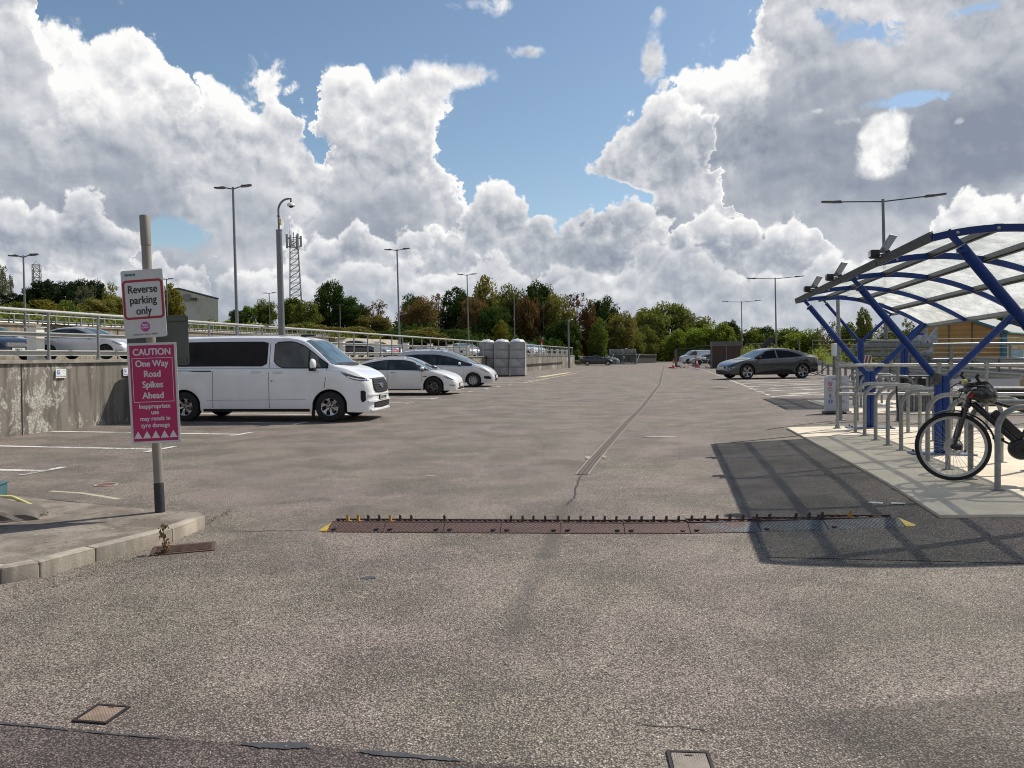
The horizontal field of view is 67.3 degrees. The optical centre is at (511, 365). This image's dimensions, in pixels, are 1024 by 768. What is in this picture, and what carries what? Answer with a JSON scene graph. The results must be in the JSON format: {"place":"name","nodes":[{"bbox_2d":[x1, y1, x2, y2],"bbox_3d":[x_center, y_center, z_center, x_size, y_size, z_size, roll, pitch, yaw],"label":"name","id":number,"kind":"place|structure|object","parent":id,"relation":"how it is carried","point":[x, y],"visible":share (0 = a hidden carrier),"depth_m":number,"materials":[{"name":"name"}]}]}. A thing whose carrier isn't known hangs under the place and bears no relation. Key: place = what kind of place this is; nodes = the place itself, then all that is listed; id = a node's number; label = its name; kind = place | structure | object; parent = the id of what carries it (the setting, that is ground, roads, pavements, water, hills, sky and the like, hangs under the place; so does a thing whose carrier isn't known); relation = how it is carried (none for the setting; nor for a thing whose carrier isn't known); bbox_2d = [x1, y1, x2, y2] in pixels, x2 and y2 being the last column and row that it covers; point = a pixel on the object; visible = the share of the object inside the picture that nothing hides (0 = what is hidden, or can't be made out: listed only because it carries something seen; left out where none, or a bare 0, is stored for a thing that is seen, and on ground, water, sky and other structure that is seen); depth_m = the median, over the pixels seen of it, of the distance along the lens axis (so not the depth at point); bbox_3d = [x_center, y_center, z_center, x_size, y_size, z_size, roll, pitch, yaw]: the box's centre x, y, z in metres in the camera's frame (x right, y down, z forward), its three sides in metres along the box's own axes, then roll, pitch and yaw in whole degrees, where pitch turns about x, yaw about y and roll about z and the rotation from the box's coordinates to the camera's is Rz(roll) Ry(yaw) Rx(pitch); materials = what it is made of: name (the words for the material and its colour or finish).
{"place":"outdoors","nodes":[
{"label":"outdoors","id":0,"kind":"place"},
{"bbox_2d":[6,320,584,364],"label":"hillside","id":1,"kind":"structure","parent":0,"point":[576,362],"depth_m":100.77,"materials":[{"name":"green plant"}]},
{"bbox_2d":[25,279,63,307],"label":"broadleaf tree","id":2,"kind":"object","parent":1,"relation":"on","point":[38,292],"visible":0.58,"depth_m":81.07,"materials":[{"name":"green plant"}]},
{"bbox_2d":[77,298,118,317],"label":"broadleaf tree","id":3,"kind":"object","parent":1,"relation":"on","point":[98,306],"visible":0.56,"depth_m":73.25,"materials":[{"name":"green plant"}]},
{"bbox_2d":[0,323,333,359],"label":"ramp wall","id":4,"kind":"structure","parent":1,"relation":"on","point":[20,327],"depth_m":46.30,"materials":[{"name":"beige concrete"}]},
{"bbox_2d":[0,312,328,336],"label":"ramp railing","id":5,"kind":"object","parent":4,"relation":"on","point":[120,325],"visible":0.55,"depth_m":47.92,"materials":[{"name":"metal"}]},
{"bbox_2d":[164,283,185,314],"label":"broadleaf tree","id":6,"kind":"object","parent":1,"relation":"on","point":[175,307],"visible":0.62,"depth_m":87.47,"materials":[{"name":"green plant"}]},
{"bbox_2d":[164,288,218,321],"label":"warehouse","id":7,"kind":"structure","parent":1,"relation":"on","point":[200,306],"depth_m":111.32,"materials":[{"name":"grey metal"}]},
{"bbox_2d":[0,309,392,339],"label":"bank scrub","id":8,"kind":"object","parent":1,"relation":"on","point":[85,320],"visible":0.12,"depth_m":57.64,"materials":[{"name":"green plant"}]},
{"bbox_2d":[254,298,277,325],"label":"broadleaf tree","id":9,"kind":"object","parent":1,"relation":"on","point":[261,306],"visible":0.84,"depth_m":121.30,"materials":[{"name":"green plant"}]},
{"bbox_2d":[285,228,301,301],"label":"phone mast","id":10,"kind":"object","parent":1,"relation":"on","point":[293,259],"visible":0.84,"depth_m":119.28,"materials":[{"name":"metal"}]},
{"bbox_2d":[290,299,323,324],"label":"broadleaf tree","id":11,"kind":"object","parent":1,"relation":"on","point":[307,315],"visible":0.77,"depth_m":111.18,"materials":[{"name":"green plant"}]},
{"bbox_2d":[311,279,345,327],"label":"broadleaf tree","id":12,"kind":"object","parent":1,"relation":"on","point":[327,307],"visible":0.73,"depth_m":114.72,"materials":[{"name":"green plant"}]},
{"bbox_2d":[333,295,364,329],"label":"broadleaf tree","id":13,"kind":"object","parent":1,"relation":"on","point":[347,306],"visible":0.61,"depth_m":114.53,"materials":[{"name":"green plant"}]},
{"bbox_2d":[355,315,392,332],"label":"broadleaf tree","id":14,"kind":"object","parent":1,"relation":"on","point":[375,321],"visible":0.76,"depth_m":106.95,"materials":[{"name":"green plant"}]},
{"bbox_2d":[403,295,440,329],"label":"broadleaf tree","id":15,"kind":"object","parent":1,"relation":"on","point":[426,314],"visible":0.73,"depth_m":116.50,"materials":[{"name":"brown plant"}]},
{"bbox_2d":[403,327,455,343],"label":"shrub","id":16,"kind":"object","parent":1,"relation":"on","point":[427,332],"visible":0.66,"depth_m":102.39,"materials":[{"name":"green plant"}]},
{"bbox_2d":[438,286,473,330],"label":"broadleaf tree","id":17,"kind":"object","parent":1,"relation":"on","point":[450,317],"visible":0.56,"depth_m":120.97,"materials":[{"name":"green plant"}]},
{"bbox_2d":[456,295,488,333],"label":"broadleaf tree","id":18,"kind":"object","parent":1,"relation":"on","point":[477,304],"visible":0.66,"depth_m":116.96,"materials":[{"name":"brown plant"}]},
{"bbox_2d":[391,319,579,360],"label":"wood edge","id":19,"kind":"object","parent":1,"relation":"on","point":[552,341],"visible":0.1,"depth_m":111.44,"materials":[{"name":"green plant"}]},
{"bbox_2d":[471,274,501,320],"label":"broadleaf tree","id":20,"kind":"object","parent":1,"relation":"on","point":[483,290],"visible":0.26,"depth_m":122.65,"materials":[{"name":"green plant"}]},
{"bbox_2d":[477,304,513,338],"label":"broadleaf tree","id":21,"kind":"object","parent":1,"relation":"on","point":[491,317],"visible":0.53,"depth_m":114.81,"materials":[{"name":"green plant"}]},
{"bbox_2d":[497,283,529,337],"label":"broadleaf tree","id":22,"kind":"object","parent":1,"relation":"on","point":[510,302],"visible":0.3,"depth_m":126.62,"materials":[{"name":"green plant"}]},
{"bbox_2d":[512,296,542,342],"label":"broadleaf tree","id":23,"kind":"object","parent":1,"relation":"on","point":[529,331],"visible":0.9,"depth_m":122.78,"materials":[{"name":"brown plant"}]},
{"bbox_2d":[521,279,553,338],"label":"broadleaf tree","id":24,"kind":"object","parent":1,"relation":"on","point":[541,293],"visible":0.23,"depth_m":128.51,"materials":[{"name":"green plant"}]},
{"bbox_2d":[540,291,577,340],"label":"broadleaf tree","id":25,"kind":"object","parent":1,"relation":"on","point":[554,312],"visible":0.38,"depth_m":124.75,"materials":[{"name":"green plant"}]},
{"bbox_2d":[545,319,583,353],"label":"broadleaf tree","id":26,"kind":"object","parent":1,"relation":"on","point":[559,330],"visible":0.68,"depth_m":116.49,"materials":[{"name":"green plant"}]},
{"bbox_2d":[578,299,596,357],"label":"broadleaf tree","id":27,"kind":"object","parent":1,"relation":"on","point":[587,319],"visible":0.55,"depth_m":125.20,"materials":[{"name":"brown plant"}]},
{"bbox_2d":[0,355,1023,767],"bbox_3d":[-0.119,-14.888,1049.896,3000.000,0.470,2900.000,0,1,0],"label":"ground","id":28,"kind":"structure","parent":0,"point":[284,485],"depth_m":4.51,"materials":[{"name":"asphalt"}]},
{"bbox_2d":[71,703,130,724],"bbox_3d":[-1.742,1.479,3.266,0.160,0.008,0.158,0,1,9],"label":"manhole cover","id":29,"kind":"object","parent":28,"relation":"on","point":[102,714],"visible":1,"depth_m":3.26,"materials":[{"name":"brown metal"}]},
{"bbox_2d":[0,491,205,583],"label":"traffic island","id":30,"kind":"structure","parent":28,"relation":"on","point":[63,536],"depth_m":6.16,"materials":[{"name":"concrete"}]},
{"bbox_2d":[0,495,48,522],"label":"concrete mound","id":31,"kind":"object","parent":30,"relation":"on","point":[18,509],"visible":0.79,"depth_m":6.76,"materials":[{"name":"grey concrete"}]},
{"bbox_2d":[139,215,164,512],"bbox_3d":[-3.263,-0.010,6.980,0.088,2.695,0.088,-3,1,0],"label":"sign post","id":32,"kind":"object","parent":30,"relation":"on","point":[145,242],"visible":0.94,"depth_m":6.96,"materials":[{"name":"metal"}]},
{"bbox_2d":[120,268,166,338],"bbox_3d":[-3.290,-0.550,6.871,0.386,0.607,0.010,-4,1,3],"label":"parking sign","id":33,"kind":"object","parent":32,"relation":"attached to","point":[143,302],"visible":1,"depth_m":6.87,"materials":[{"name":"metal"}]},
{"bbox_2d":[127,342,180,443],"bbox_3d":[-3.195,0.247,6.864,0.420,0.898,0.012,-2,2,-7],"label":"caution sign","id":34,"kind":"object","parent":32,"relation":"attached to","point":[153,393],"visible":1,"depth_m":6.86,"materials":[{"name":"metal"}]},
{"bbox_2d":[127,315,188,364],"bbox_3d":[-3.284,-0.228,7.125,0.555,0.465,0.032,-1,1,-4],"label":"green sign back","id":35,"kind":"object","parent":32,"relation":"attached to","point":[177,330],"visible":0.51,"depth_m":7.15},
{"bbox_2d":[150,541,215,555],"bbox_3d":[-2.581,1.441,6.055,0.460,0.015,0.290,-1,1,-20],"label":"gully grate","id":36,"kind":"object","parent":28,"relation":"on","point":[190,548],"visible":1,"depth_m":6.03,"materials":[{"name":"metal"}]},
{"bbox_2d":[0,722,460,760],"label":"tar bands","id":37,"kind":"object","parent":28,"relation":"on","point":[281,745],"visible":1,"depth_m":2.98,"materials":[{"name":"asphalt"}]},
{"bbox_2d":[177,335,389,421],"bbox_3d":[-5.689,0.276,18.459,5.345,2.000,2.442,0,1,6],"label":"passenger van","id":38,"kind":"object","parent":28,"relation":"on","point":[222,375],"visible":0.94,"depth_m":17.52,"materials":[{"name":"white paint"}]},
{"bbox_2d":[276,198,294,334],"bbox_3d":[-7.066,-2.032,24.222,0.693,6.449,0.270,-1,1,15],"label":"camera pole","id":39,"kind":"object","parent":28,"relation":"on","point":[280,295],"visible":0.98,"depth_m":24.20,"materials":[{"name":"metal"}]},
{"bbox_2d":[0,355,574,437],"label":"retaining wall","id":40,"kind":"structure","parent":28,"relation":"on","point":[37,396],"depth_m":16.13,"materials":[{"name":"concrete"}]},
{"bbox_2d":[15,356,526,363],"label":"deck","id":41,"kind":"structure","parent":40,"relation":"on","point":[86,359],"depth_m":35.98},
{"bbox_2d":[0,327,26,359],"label":"hatchback car","id":42,"kind":"object","parent":41,"relation":"on","point":[13,342],"visible":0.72,"depth_m":31.43,"materials":[{"name":"blue paint"}]},
{"bbox_2d":[44,327,126,359],"bbox_3d":[-18.672,-0.980,33.999,4.141,1.430,2.050,0,1,3],"label":"coupe car","id":43,"kind":"object","parent":41,"relation":"on","point":[58,343],"visible":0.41,"depth_m":33.16,"materials":[{"name":"silver metal"}]},
{"bbox_2d":[214,184,251,334],"bbox_3d":[-13.281,-4.510,36.948,1.960,8.211,0.300,-1,1,12],"label":"street lamp","id":44,"kind":"object","parent":41,"relation":"on","point":[235,260],"visible":0.95,"depth_m":36.89,"materials":[{"name":"metal"}]},
{"bbox_2d":[0,327,567,359],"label":"barrier","id":45,"kind":"object","parent":41,"relation":"on","point":[35,350],"visible":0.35,"depth_m":17.06,"materials":[{"name":"metal"}]},
{"bbox_2d":[0,307,572,359],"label":"handrail","id":46,"kind":"object","parent":40,"relation":"on","point":[96,315],"visible":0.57,"depth_m":22.56,"materials":[{"name":"metal"}]},
{"bbox_2d":[359,356,463,394],"bbox_3d":[-4.240,0.370,29.323,4.741,1.446,2.137,0,1,8],"label":"saloon car","id":47,"kind":"object","parent":28,"relation":"on","point":[404,373],"visible":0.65,"depth_m":28.40,"materials":[{"name":"white paint"}]},
{"bbox_2d":[398,347,497,386],"bbox_3d":[-2.991,0.074,35.858,4.629,1.812,2.166,0,1,7],"label":"people carrier","id":48,"kind":"object","parent":28,"relation":"on","point":[471,372],"visible":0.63,"depth_m":35.02,"materials":[{"name":"silver metal"}]},
{"bbox_2d":[409,355,470,364],"bbox_3d":[-3.506,-0.234,35.121,3.370,0.500,0.189,0,1,7],"label":"side window","id":49,"kind":"structure","parent":48,"relation":"in","point":[430,359],"depth_m":35.10,"materials":[{"name":"black glass"}]},
{"bbox_2d":[0,366,904,503],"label":"bay markings","id":50,"kind":"object","parent":28,"relation":"on","point":[149,449],"visible":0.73,"depth_m":15.59,"materials":[{"name":"paint"}]},
{"bbox_2d":[494,339,509,375],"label":"crate stack","id":51,"kind":"object","parent":28,"relation":"on","point":[501,357],"visible":0.94,"depth_m":50.66,"materials":[{"name":"grey plastic"}]},
{"bbox_2d":[2,546,1021,762],"bbox_3d":[-0.246,1.434,4.458,7.208,0.046,3.269,0,1,0],"label":"loose grit","id":52,"kind":"object","parent":28,"relation":"on","point":[423,737],"visible":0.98,"depth_m":3.46,"materials":[{"name":"gravel"}]},
{"bbox_2d":[510,338,525,375],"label":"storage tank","id":53,"kind":"object","parent":28,"relation":"on","point":[517,357],"visible":1,"depth_m":50.38,"materials":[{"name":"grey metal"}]},
{"bbox_2d":[586,317,609,358],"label":"broadleaf tree","id":54,"kind":"object","parent":28,"relation":"on","point":[599,347],"visible":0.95,"depth_m":121.08,"materials":[{"name":"green plant"}]},
{"bbox_2d":[589,294,619,354],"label":"broadleaf tree","id":55,"kind":"object","parent":28,"relation":"on","point":[603,311],"visible":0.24,"depth_m":136.88,"materials":[{"name":"green plant"}]},
{"bbox_2d":[319,511,914,533],"bbox_3d":[0.850,1.329,6.589,5.038,0.159,0.299,0,1,3],"label":"spike strip","id":56,"kind":"object","parent":28,"relation":"on","point":[678,525],"visible":1,"depth_m":6.55,"materials":[{"name":"black metal"}]},
{"bbox_2d":[576,366,663,474],"bbox_3d":[10.877,0.701,56.350,0.685,0.324,95.699,0,1,12],"label":"slot drain","id":57,"kind":"object","parent":28,"relation":"on","point":[591,463],"visible":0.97,"depth_m":13.39,"materials":[{"name":"metal"}]},
{"bbox_2d":[602,310,639,362],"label":"broadleaf tree","id":58,"kind":"object","parent":28,"relation":"on","point":[619,329],"visible":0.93,"depth_m":128.31,"materials":[{"name":"green plant"}]},
{"bbox_2d":[638,325,661,355],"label":"broadleaf tree","id":59,"kind":"object","parent":28,"relation":"on","point":[651,344],"visible":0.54,"depth_m":139.10,"materials":[{"name":"green plant"}]},
{"bbox_2d":[660,328,690,361],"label":"broadleaf tree","id":60,"kind":"object","parent":28,"relation":"on","point":[675,341],"visible":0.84,"depth_m":136.90,"materials":[{"name":"green plant"}]},
{"bbox_2d":[666,750,714,767],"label":"manhole cover","id":61,"kind":"object","parent":28,"relation":"on","point":[687,759],"visible":1,"depth_m":2.86,"materials":[{"name":"grey metal"}]},
{"bbox_2d":[686,323,716,349],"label":"broadleaf tree","id":62,"kind":"object","parent":28,"relation":"on","point":[699,340],"visible":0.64,"depth_m":136.63,"materials":[{"name":"green plant"}]},
{"bbox_2d":[710,341,740,367],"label":"brown cabin","id":63,"kind":"object","parent":28,"relation":"on","point":[721,351],"visible":0.82,"depth_m":65.09,"materials":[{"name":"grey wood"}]},
{"bbox_2d":[716,348,817,378],"bbox_3d":[12.851,-0.109,38.958,4.889,1.530,2.352,-1,1,-11],"label":"fastback car","id":64,"kind":"object","parent":28,"relation":"on","point":[782,362],"visible":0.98,"depth_m":38.12,"materials":[{"name":"grey paint"}]},
{"bbox_2d":[741,342,919,362],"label":"hedge scrub","id":65,"kind":"object","parent":28,"relation":"on","point":[846,358],"visible":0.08,"depth_m":113.11,"materials":[{"name":"green plant"}]},
{"bbox_2d":[822,375,851,413],"bbox_3d":[7.076,0.635,16.773,0.540,0.830,0.340,0,1,4],"label":"notice board","id":66,"kind":"object","parent":28,"relation":"on","point":[829,394],"visible":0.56,"depth_m":16.73,"materials":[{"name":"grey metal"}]},
{"bbox_2d":[835,300,846,420],"bbox_3d":[6.443,-0.109,15.095,0.168,2.382,0.160,0,1,0],"label":"tube post","id":67,"kind":"object","parent":28,"relation":"on","point":[839,350],"visible":0.64,"depth_m":15.07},
{"bbox_2d":[713,436,1023,562],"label":"resurfaced patch","id":68,"kind":"object","parent":28,"relation":"on","point":[785,476],"visible":0.6,"depth_m":6.96,"materials":[{"name":"asphalt"}]},
{"bbox_2d":[821,193,946,381],"bbox_3d":[15.979,-3.236,32.972,4.960,7.922,0.300,-1,1,12],"label":"street lamp","id":69,"kind":"object","parent":28,"relation":"on","point":[882,201],"visible":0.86,"depth_m":32.90,"materials":[{"name":"metal"}]},
{"bbox_2d":[852,327,937,381],"bbox_3d":[15.528,-0.392,31.200,3.302,2.295,0.500,0,1,0],"label":"steel rack","id":70,"kind":"object","parent":28,"relation":"on","point":[920,342],"visible":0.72,"depth_m":30.98,"materials":[{"name":"metal"}]},
{"bbox_2d":[787,426,1023,517],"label":"concrete pad","id":71,"kind":"object","parent":28,"relation":"on","point":[906,473],"visible":0.49,"depth_m":8.56,"materials":[{"name":"concrete"}]},
{"bbox_2d":[854,382,911,432],"bbox_3d":[6.018,0.683,12.530,0.920,0.827,0.053,0,1,11],"label":"cycle stand","id":72,"kind":"object","parent":71,"relation":"on","point":[859,387],"visible":0.67,"depth_m":12.53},
{"bbox_2d":[860,383,923,436],"bbox_3d":[5.929,0.691,12.004,0.920,0.827,0.053,0,1,11],"label":"cycle stand","id":73,"kind":"object","parent":71,"relation":"on","point":[868,389],"visible":0.76,"depth_m":12.01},
{"bbox_2d":[871,385,933,440],"bbox_3d":[5.816,0.702,11.399,0.920,0.827,0.053,0,1,11],"label":"cycle stand","id":74,"kind":"object","parent":71,"relation":"on","point":[878,392],"visible":0.69,"depth_m":11.44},
{"bbox_2d":[795,221,1023,455],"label":"cycle shelter","id":75,"kind":"object","parent":71,"relation":"on","point":[939,258],"visible":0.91,"depth_m":9.81,"materials":[{"name":"blue paint"}]},
{"bbox_2d":[883,387,951,445],"bbox_3d":[5.690,0.712,10.771,0.920,0.827,0.053,0,1,11],"label":"cycle stand","id":76,"kind":"object","parent":71,"relation":"on","point":[890,395],"visible":0.57,"depth_m":10.82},
{"bbox_2d":[833,362,1023,429],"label":"guard rail","id":77,"kind":"object","parent":71,"relation":"on","point":[939,365],"visible":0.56,"depth_m":13.06,"materials":[{"name":"metal"}]},
{"bbox_2d":[896,389,968,450],"bbox_3d":[5.600,0.722,10.221,0.920,0.827,0.053,0,1,11],"label":"cycle stand","id":78,"kind":"object","parent":71,"relation":"on","point":[904,397],"visible":0.58,"depth_m":10.26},
{"bbox_2d":[925,393,1006,462],"bbox_3d":[5.401,0.739,9.192,0.920,0.827,0.053,0,1,11],"label":"cycle stand","id":79,"kind":"object","parent":71,"relation":"on","point":[932,401],"visible":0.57,"depth_m":9.23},
{"bbox_2d":[915,372,1023,480],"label":"bicycle","id":80,"kind":"object","parent":71,"relation":"on","point":[1012,433],"visible":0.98,"depth_m":7.81,"materials":[{"name":"metal"}]},
{"bbox_2d":[963,381,997,403],"bbox_3d":[4.704,0.258,7.707,0.318,0.221,0.225,21,23,17],"label":"helmet","id":81,"kind":"object","parent":80,"relation":"hanging from","point":[988,393],"visible":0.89,"depth_m":7.63,"materials":[{"name":"black plastic"}]},
{"bbox_2d":[941,396,1023,470],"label":"cycle stand","id":82,"kind":"object","parent":71,"relation":"on","point":[953,404],"visible":0.45,"depth_m":8.59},
{"bbox_2d":[968,399,1023,479],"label":"cycle stand","id":83,"kind":"object","parent":71,"relation":"on","point":[974,412],"visible":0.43,"depth_m":7.93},
{"bbox_2d":[990,404,1023,490],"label":"cycle stand","id":84,"kind":"object","parent":71,"relation":"on","point":[1004,414],"visible":1,"depth_m":7.35,"materials":[{"name":"metal"}]},
{"bbox_2d":[812,338,1008,370],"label":"boundary fence","id":85,"kind":"object","parent":28,"relation":"on","point":[954,352],"visible":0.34,"depth_m":47.90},
{"bbox_2d":[806,400,1023,415],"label":"concrete pad","id":86,"kind":"object","parent":28,"relation":"on","point":[882,409],"visible":0.17,"depth_m":17.44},
{"bbox_2d":[818,285,925,403],"bbox_3d":[10.096,-0.566,21.434,2.180,2.997,4.560,0,1,11],"label":"cycle shelter","id":87,"kind":"object","parent":86,"relation":"on","point":[903,354],"visible":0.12,"depth_m":23.44,"materials":[{"name":"blue paint"}]},
{"bbox_2d":[899,375,931,411],"bbox_3d":[8.905,0.625,16.992,0.600,0.805,0.470,-1,1,-8],"label":"litter bin","id":88,"kind":"object","parent":86,"relation":"on","point":[919,380],"visible":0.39,"depth_m":16.81,"materials":[{"name":"black plastic"}]},
{"bbox_2d":[953,379,1023,411],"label":"board fence","id":89,"kind":"object","parent":86,"relation":"on","point":[1006,382],"visible":0.29,"depth_m":16.33,"materials":[{"name":"wood"}]},
{"bbox_2d":[816,361,1023,386],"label":"crash barrier","id":90,"kind":"object","parent":28,"relation":"on","point":[969,374],"visible":0.23,"depth_m":24.44,"materials":[{"name":"metal"}]},
{"bbox_2d":[839,366,1023,421],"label":"guard rail","id":91,"kind":"object","parent":28,"relation":"on","point":[897,380],"visible":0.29,"depth_m":14.78,"materials":[{"name":"metal"}]},
{"bbox_2d":[889,356,1023,379],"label":"crash barrier","id":92,"kind":"object","parent":28,"relation":"on","point":[928,359],"visible":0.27,"depth_m":26.06,"materials":[{"name":"metal"}]},
{"bbox_2d":[920,311,1023,357],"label":"yellow shed","id":93,"kind":"structure","parent":28,"relation":"on","point":[984,328],"depth_m":77.51,"materials":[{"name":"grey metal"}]},
{"bbox_2d":[932,342,1023,368],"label":"guard rail","id":94,"kind":"object","parent":28,"relation":"on","point":[951,358],"visible":0.48,"depth_m":26.96,"materials":[{"name":"metal"}]},
{"bbox_2d":[0,0,1023,349],"label":"sky","id":95,"kind":"structure","parent":0,"point":[637,153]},
{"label":"verge","id":96,"kind":"structure","parent":0,"visible":0},
{"bbox_2d":[631,307,671,360],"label":"broadleaf tree","id":97,"kind":"object","parent":96,"relation":"on","point":[656,322],"visible":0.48,"depth_m":147.79,"materials":[{"name":"green plant"}]},
{"bbox_2d":[650,300,695,359],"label":"broadleaf tree","id":98,"kind":"object","parent":96,"relation":"on","point":[674,311],"visible":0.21,"depth_m":153.42,"materials":[{"name":"green plant"}]},
{"bbox_2d":[673,311,715,349],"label":"broadleaf tree","id":99,"kind":"object","parent":96,"relation":"on","point":[690,321],"visible":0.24,"depth_m":150.76,"materials":[{"name":"green plant"}]},
{"bbox_2d":[708,321,736,347],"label":"broadleaf tree","id":100,"kind":"object","parent":96,"relation":"on","point":[723,331],"visible":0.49,"depth_m":134.80,"materials":[{"name":"green plant"}]},
{"bbox_2d":[735,326,765,348],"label":"broadleaf tree","id":101,"kind":"object","parent":96,"relation":"on","point":[752,337],"visible":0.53,"depth_m":144.65,"materials":[{"name":"green plant"}]},
{"bbox_2d":[783,328,824,352],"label":"broadleaf tree","id":102,"kind":"object","parent":96,"relation":"on","point":[805,341],"visible":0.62,"depth_m":130.41,"materials":[{"name":"green plant"}]},
{"bbox_2d":[852,307,873,356],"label":"broadleaf tree","id":103,"kind":"object","parent":96,"relation":"on","point":[864,330],"visible":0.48,"depth_m":109.57,"materials":[{"name":"green plant"}]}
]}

